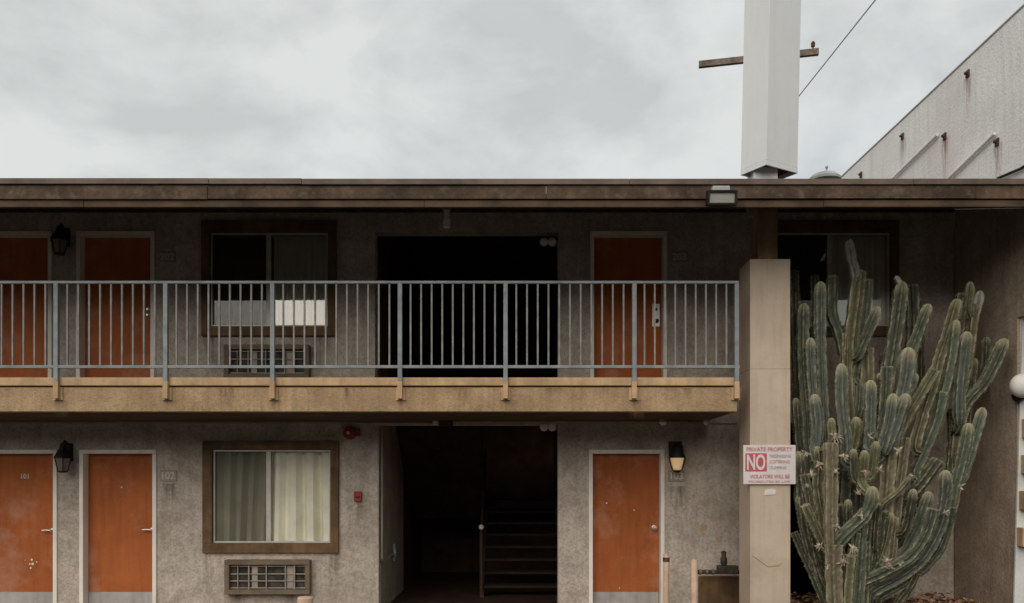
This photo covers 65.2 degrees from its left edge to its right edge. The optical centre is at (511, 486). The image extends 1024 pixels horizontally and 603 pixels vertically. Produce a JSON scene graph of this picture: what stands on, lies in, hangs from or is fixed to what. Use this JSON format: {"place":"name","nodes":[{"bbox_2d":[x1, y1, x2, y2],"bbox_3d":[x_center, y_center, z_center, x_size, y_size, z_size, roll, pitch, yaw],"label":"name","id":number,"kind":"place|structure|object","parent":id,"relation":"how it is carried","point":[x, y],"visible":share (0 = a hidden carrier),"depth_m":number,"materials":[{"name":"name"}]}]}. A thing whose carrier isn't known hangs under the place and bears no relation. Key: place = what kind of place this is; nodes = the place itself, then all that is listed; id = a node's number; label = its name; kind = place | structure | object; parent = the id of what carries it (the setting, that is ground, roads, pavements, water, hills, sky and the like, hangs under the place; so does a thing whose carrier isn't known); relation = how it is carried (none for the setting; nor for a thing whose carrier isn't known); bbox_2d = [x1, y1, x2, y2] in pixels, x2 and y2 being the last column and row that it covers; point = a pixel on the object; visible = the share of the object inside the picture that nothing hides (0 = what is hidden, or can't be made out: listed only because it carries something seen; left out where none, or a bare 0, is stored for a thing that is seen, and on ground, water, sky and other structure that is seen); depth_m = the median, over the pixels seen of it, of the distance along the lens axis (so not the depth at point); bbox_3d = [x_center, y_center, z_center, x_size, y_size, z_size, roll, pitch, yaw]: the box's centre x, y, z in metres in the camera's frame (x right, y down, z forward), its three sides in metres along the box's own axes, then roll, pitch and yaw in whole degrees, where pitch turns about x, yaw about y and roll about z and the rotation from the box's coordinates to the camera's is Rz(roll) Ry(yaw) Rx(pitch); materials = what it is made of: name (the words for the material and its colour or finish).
{"place":"outdoors","nodes":[
{"label":"outdoors","id":0,"kind":"place"},
{"bbox_2d":[0,0,1023,178],"label":"sky","id":1,"kind":"structure","parent":0,"point":[303,89],"materials":[{"name":"grey"}]},
{"bbox_2d":[841,4,1023,602],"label":"neighbouring building","id":2,"kind":"structure","parent":0,"point":[964,119],"depth_m":9.53,"materials":[{"name":"paint"}]},
{"bbox_2d":[1009,373,1023,401],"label":"globe lamp","id":3,"kind":"object","parent":2,"relation":"attached to","point":[1016,385],"visible":1,"depth_m":8.78,"materials":[{"name":"white glass"}]},
{"bbox_2d":[1017,527,1023,546],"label":"wooden block","id":4,"kind":"structure","parent":2,"relation":"attached to","point":[1020,536],"depth_m":8.87,"materials":[{"name":"brown wood"}]},
{"bbox_2d":[1019,491,1023,509],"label":"wooden block","id":5,"kind":"structure","parent":2,"relation":"attached to","point":[1021,500],"depth_m":8.89,"materials":[{"name":"brown wood"}]},
{"bbox_2d":[1021,455,1023,473],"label":"wooden block","id":6,"kind":"structure","parent":2,"relation":"attached to","point":[1022,464],"depth_m":8.91,"materials":[{"name":"brown wood"}]},
{"bbox_2d":[1022,419,1023,437],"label":"wooden block","id":7,"kind":"structure","parent":2,"relation":"attached to","point":[1022,428],"depth_m":8.91,"materials":[{"name":"brown wood"}]},
{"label":"walkway","id":8,"kind":"structure","parent":0,"visible":0},
{"bbox_2d":[297,596,312,602],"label":"bollard","id":9,"kind":"object","parent":8,"relation":"on","point":[304,599],"visible":1,"depth_m":9.53,"materials":[{"name":"metal"}]},
{"bbox_2d":[0,178,1023,602],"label":"motel building","id":10,"kind":"structure","parent":8,"relation":"on","point":[108,516],"depth_m":10.25,"materials":[{"name":"paint"}]},
{"bbox_2d":[0,231,51,377],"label":"door","id":11,"kind":"structure","parent":10,"relation":"in","point":[24,255],"depth_m":10.35,"materials":[{"name":"paint"}]},
{"bbox_2d":[0,450,57,602],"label":"door","id":12,"kind":"structure","parent":10,"relation":"in","point":[28,478],"depth_m":10.35,"materials":[{"name":"paint"}]},
{"bbox_2d":[50,223,69,255],"bbox_3d":[-5.718,-3.128,10.128,0.240,0.422,0.243,0,0,0],"label":"wall lantern","id":13,"kind":"object","parent":10,"relation":"attached to","point":[60,239],"depth_m":10.07,"materials":[{"name":"black metal"}]},
{"bbox_2d":[53,440,72,472],"bbox_3d":[-5.678,-0.379,10.128,0.240,0.422,0.243,0,0,0],"label":"wall lantern","id":14,"kind":"object","parent":10,"relation":"attached to","point":[63,457],"depth_m":10.07,"materials":[{"name":"black metal"}]},
{"bbox_2d":[76,231,154,377],"bbox_3d":[-5.076,-2.212,10.314,1.000,2.104,0.172,0,0,0],"label":"door","id":15,"kind":"structure","parent":10,"relation":"in","point":[100,255],"depth_m":10.35,"materials":[{"name":"paint"}]},
{"bbox_2d":[79,450,156,602],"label":"door","id":16,"kind":"structure","parent":10,"relation":"in","point":[118,488],"depth_m":10.35,"materials":[{"name":"paint"}]},
{"bbox_2d":[159,251,175,262],"bbox_3d":[-4.412,-2.936,10.240,0.210,0.144,0.018,0,0,0],"label":"room number plate","id":17,"kind":"object","parent":10,"relation":"attached to","point":[167,256],"visible":1,"depth_m":10.24,"materials":[{"name":"plastic"}]},
{"bbox_2d":[160,470,176,480],"bbox_3d":[-4.395,-0.135,10.240,0.210,0.144,0.018,0,0,0],"label":"room number plate","id":18,"kind":"object","parent":10,"relation":"attached to","point":[168,475],"visible":1,"depth_m":10.24,"materials":[{"name":"plastic"}]},
{"bbox_2d":[224,344,310,377],"bbox_3d":[-3.116,-1.579,10.194,1.083,0.437,0.109,0,0,0],"label":"air conditioner","id":19,"kind":"object","parent":10,"relation":"attached to","point":[265,372],"visible":0.81,"depth_m":10.18,"materials":[{"name":"paint"}]},
{"bbox_2d":[224,559,311,594],"bbox_3d":[-3.108,1.156,10.194,1.083,0.437,0.109,0,0,0],"label":"air conditioner","id":20,"kind":"object","parent":10,"relation":"attached to","point":[267,576],"visible":1,"depth_m":10.18,"materials":[{"name":"paint"}]},
{"bbox_2d":[201,220,336,335],"bbox_3d":[-3.108,-2.657,10.292,1.722,1.476,0.175,0,0,0],"label":"window","id":21,"kind":"structure","parent":10,"relation":"in","point":[231,250],"depth_m":10.26,"materials":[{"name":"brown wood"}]},
{"bbox_2d":[202,441,338,552],"bbox_3d":[-3.083,0.135,10.325,1.738,1.435,0.240,0,0,0],"label":"window","id":22,"kind":"structure","parent":10,"relation":"in","point":[258,496],"depth_m":10.26,"materials":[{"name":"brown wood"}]},
{"bbox_2d":[343,426,359,439],"bbox_3d":[-2.052,-0.681,10.206,0.215,0.170,0.088,0,0,0],"label":"fire alarm","id":23,"kind":"object","parent":10,"relation":"attached to","point":[349,432],"visible":1,"depth_m":10.19,"materials":[{"name":"red plastic"}]},
{"bbox_2d":[354,491,361,501],"bbox_3d":[-1.970,0.131,10.222,0.095,0.130,0.055,0,0,0],"label":"fire pull station","id":24,"kind":"object","parent":10,"relation":"attached to","point":[357,496],"visible":1,"depth_m":10.21,"materials":[{"name":"red plastic"}]},
{"bbox_2d":[0,281,739,399],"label":"balcony railing","id":25,"kind":"object","parent":10,"relation":"attached to","point":[56,366],"visible":1,"depth_m":8.88,"materials":[{"name":"metal"}]},
{"bbox_2d":[381,426,396,561],"bbox_3d":[-1.670,0.140,10.878,0.061,1.840,1.124,0,0,0],"label":"wall pipe","id":26,"kind":"object","parent":10,"relation":"attached to","point":[394,552],"depth_m":10.32,"materials":[{"name":"metal"}]},
{"bbox_2d":[442,208,450,228],"bbox_3d":[-0.751,-3.082,9.200,0.100,0.232,0.097,0,0,0],"label":"pendant lamp","id":27,"kind":"object","parent":10,"relation":"hanging from","point":[446,221],"visible":0.96,"depth_m":9.17,"materials":[{"name":"metal"}]},
{"bbox_2d":[396,426,556,597],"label":"staircase","id":28,"kind":"structure","parent":10,"relation":"on","point":[444,472],"depth_m":12.64,"materials":[{"name":"brown paint"}]},
{"bbox_2d":[356,420,687,425],"bbox_3d":[0.126,-0.794,10.130,4.206,0.064,0.160,0,0,0],"label":"electrical conduit","id":29,"kind":"object","parent":10,"relation":"attached to","point":[446,422],"visible":1,"depth_m":10.12,"materials":[{"name":"metal"}]},
{"bbox_2d":[540,238,557,246],"bbox_3d":[0.471,-3.138,10.318,0.236,0.113,0.105,0,0,0],"label":"emergency light","id":30,"kind":"object","parent":10,"relation":"attached to","point":[550,242],"visible":1,"depth_m":10.27,"materials":[{"name":"paint"}]},
{"bbox_2d":[540,425,557,430],"bbox_3d":[0.471,-0.759,10.318,0.236,0.113,0.105,0,0,0],"label":"emergency light","id":31,"kind":"object","parent":10,"relation":"attached to","point":[548,427],"visible":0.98,"depth_m":10.27,"materials":[{"name":"paint"}]},
{"bbox_2d":[589,450,664,602],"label":"door","id":32,"kind":"structure","parent":10,"relation":"in","point":[627,487],"depth_m":10.35,"materials":[{"name":"paint"}]},
{"bbox_2d":[590,231,666,377],"bbox_3d":[1.492,-2.212,10.314,0.984,2.104,0.172,0,0,0],"label":"door","id":33,"kind":"structure","parent":10,"relation":"in","point":[614,255],"depth_m":10.35,"materials":[{"name":"paint"}]},
{"bbox_2d":[659,419,666,424],"bbox_3d":[1.869,-0.789,9.900,0.100,0.075,0.100,0,0,0],"label":"ceiling fitting","id":34,"kind":"object","parent":10,"relation":"attached to","point":[662,422],"visible":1,"depth_m":9.87,"materials":[{"name":"paint"}]},
{"bbox_2d":[668,470,684,481],"bbox_3d":[2.107,-0.131,10.240,0.210,0.144,0.018,0,0,0],"label":"room number plate","id":35,"kind":"object","parent":10,"relation":"attached to","point":[673,476],"visible":0.97,"depth_m":10.24,"materials":[{"name":"plastic"}]},
{"bbox_2d":[668,441,685,472],"bbox_3d":[2.089,-0.369,10.133,0.223,0.405,0.231,0,0,0],"label":"wall lantern","id":36,"kind":"object","parent":10,"relation":"attached to","point":[676,455],"depth_m":10.07,"materials":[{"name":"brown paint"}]},
{"bbox_2d":[671,251,686,262],"bbox_3d":[2.140,-2.936,10.240,0.210,0.144,0.018,0,0,0],"label":"room number plate","id":37,"kind":"object","parent":10,"relation":"attached to","point":[678,256],"visible":1,"depth_m":10.24,"materials":[{"name":"plastic"}]},
{"bbox_2d":[702,419,709,424],"bbox_3d":[2.400,-0.789,9.900,0.100,0.075,0.100,0,0,0],"label":"ceiling fitting","id":38,"kind":"object","parent":10,"relation":"attached to","point":[705,422],"visible":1,"depth_m":9.88,"materials":[{"name":"paint"}]},
{"bbox_2d":[698,576,738,602],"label":"utility box","id":39,"kind":"object","parent":10,"relation":"attached to","point":[718,589],"visible":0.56,"depth_m":10.20,"materials":[{"name":"brown metal"}]},
{"bbox_2d":[698,551,738,574],"bbox_3d":[2.599,0.951,9.950,0.613,0.297,0.120,0,0,0],"label":"gas pipework","id":40,"kind":"object","parent":10,"relation":"attached to","point":[723,568],"visible":0.9,"depth_m":9.92,"materials":[{"name":"paint"}]},
{"bbox_2d":[705,186,737,205],"bbox_3d":[2.120,-2.941,8.102,0.300,0.209,0.131,0,0,0],"label":"floodlight","id":41,"kind":"object","parent":10,"relation":"attached to","point":[721,196],"visible":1,"depth_m":8.07,"materials":[{"name":"black metal"}]},
{"bbox_2d":[809,166,841,178],"bbox_3d":[3.904,-3.801,10.000,0.395,0.410,0.395,0,0,-45],"label":"roof vent","id":42,"kind":"object","parent":10,"relation":"on","point":[826,174],"visible":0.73,"depth_m":9.86,"materials":[{"name":"metal"}]},
{"bbox_2d":[778,220,898,335],"bbox_3d":[4.084,-2.657,10.292,1.722,1.476,0.175,0,0,0],"label":"window","id":43,"kind":"structure","parent":10,"relation":"in","point":[812,247],"depth_m":10.26,"materials":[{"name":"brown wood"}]},
{"bbox_2d":[663,553,669,602],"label":"bollard","id":44,"kind":"object","parent":8,"relation":"on","point":[666,559],"visible":1,"depth_m":9.72,"materials":[{"name":"metal"}]},
{"bbox_2d":[691,559,697,602],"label":"bollard","id":45,"kind":"object","parent":8,"relation":"on","point":[694,580],"visible":1,"depth_m":9.27,"materials":[{"name":"metal"}]},
{"label":"ground","id":46,"kind":"structure","parent":0,"visible":0},
{"bbox_2d":[699,41,818,68],"bbox_3d":[6.157,-4.578,20.103,2.858,12.676,0.526,0,0,12],"label":"utility pole","id":47,"kind":"object","parent":46,"relation":"on","point":[813,51],"visible":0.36,"depth_m":19.99,"materials":[{"name":"brown wood"}]},
{"bbox_2d":[799,0,875,95],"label":"overhead wire","id":48,"kind":"object","parent":47,"relation":"attached to","point":[838,45],"visible":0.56,"depth_m":13.85,"materials":[{"name":"rubber"}]},
{"bbox_2d":[739,0,800,602],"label":"sign pylon","id":49,"kind":"object","parent":46,"relation":"on","point":[770,101],"visible":0.94,"depth_m":9.05,"materials":[{"name":"paint"}]},
{"bbox_2d":[743,445,795,483],"bbox_3d":[2.905,-0.243,9.027,0.590,0.442,0.026,0,0,0],"label":"notice sign","id":50,"kind":"object","parent":49,"relation":"attached to","point":[769,464],"visible":1,"depth_m":9.02,"materials":[{"name":"white metal"}]},
{"bbox_2d":[764,489,775,494],"bbox_3d":[2.918,0.065,9.046,0.130,0.072,0.005,0,0,0],"label":"sticker","id":51,"kind":"object","parent":49,"relation":"attached to","point":[769,491],"visible":1,"depth_m":9.04,"materials":[{"name":"white paper"}]},
{"bbox_2d":[794,599,967,602],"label":"planting bed","id":52,"kind":"object","parent":46,"relation":"on","point":[886,601],"visible":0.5,"depth_m":10.07,"materials":[{"name":"soil"}]},
{"bbox_2d":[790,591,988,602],"bbox_3d":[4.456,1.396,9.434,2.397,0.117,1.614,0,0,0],"label":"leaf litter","id":53,"kind":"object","parent":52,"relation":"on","point":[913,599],"visible":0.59,"depth_m":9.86,"materials":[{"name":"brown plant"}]},
{"bbox_2d":[790,239,1008,602],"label":"cactus","id":54,"kind":"object","parent":52,"relation":"on","point":[862,541],"visible":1,"depth_m":8.93,"materials":[{"name":"green plant"}]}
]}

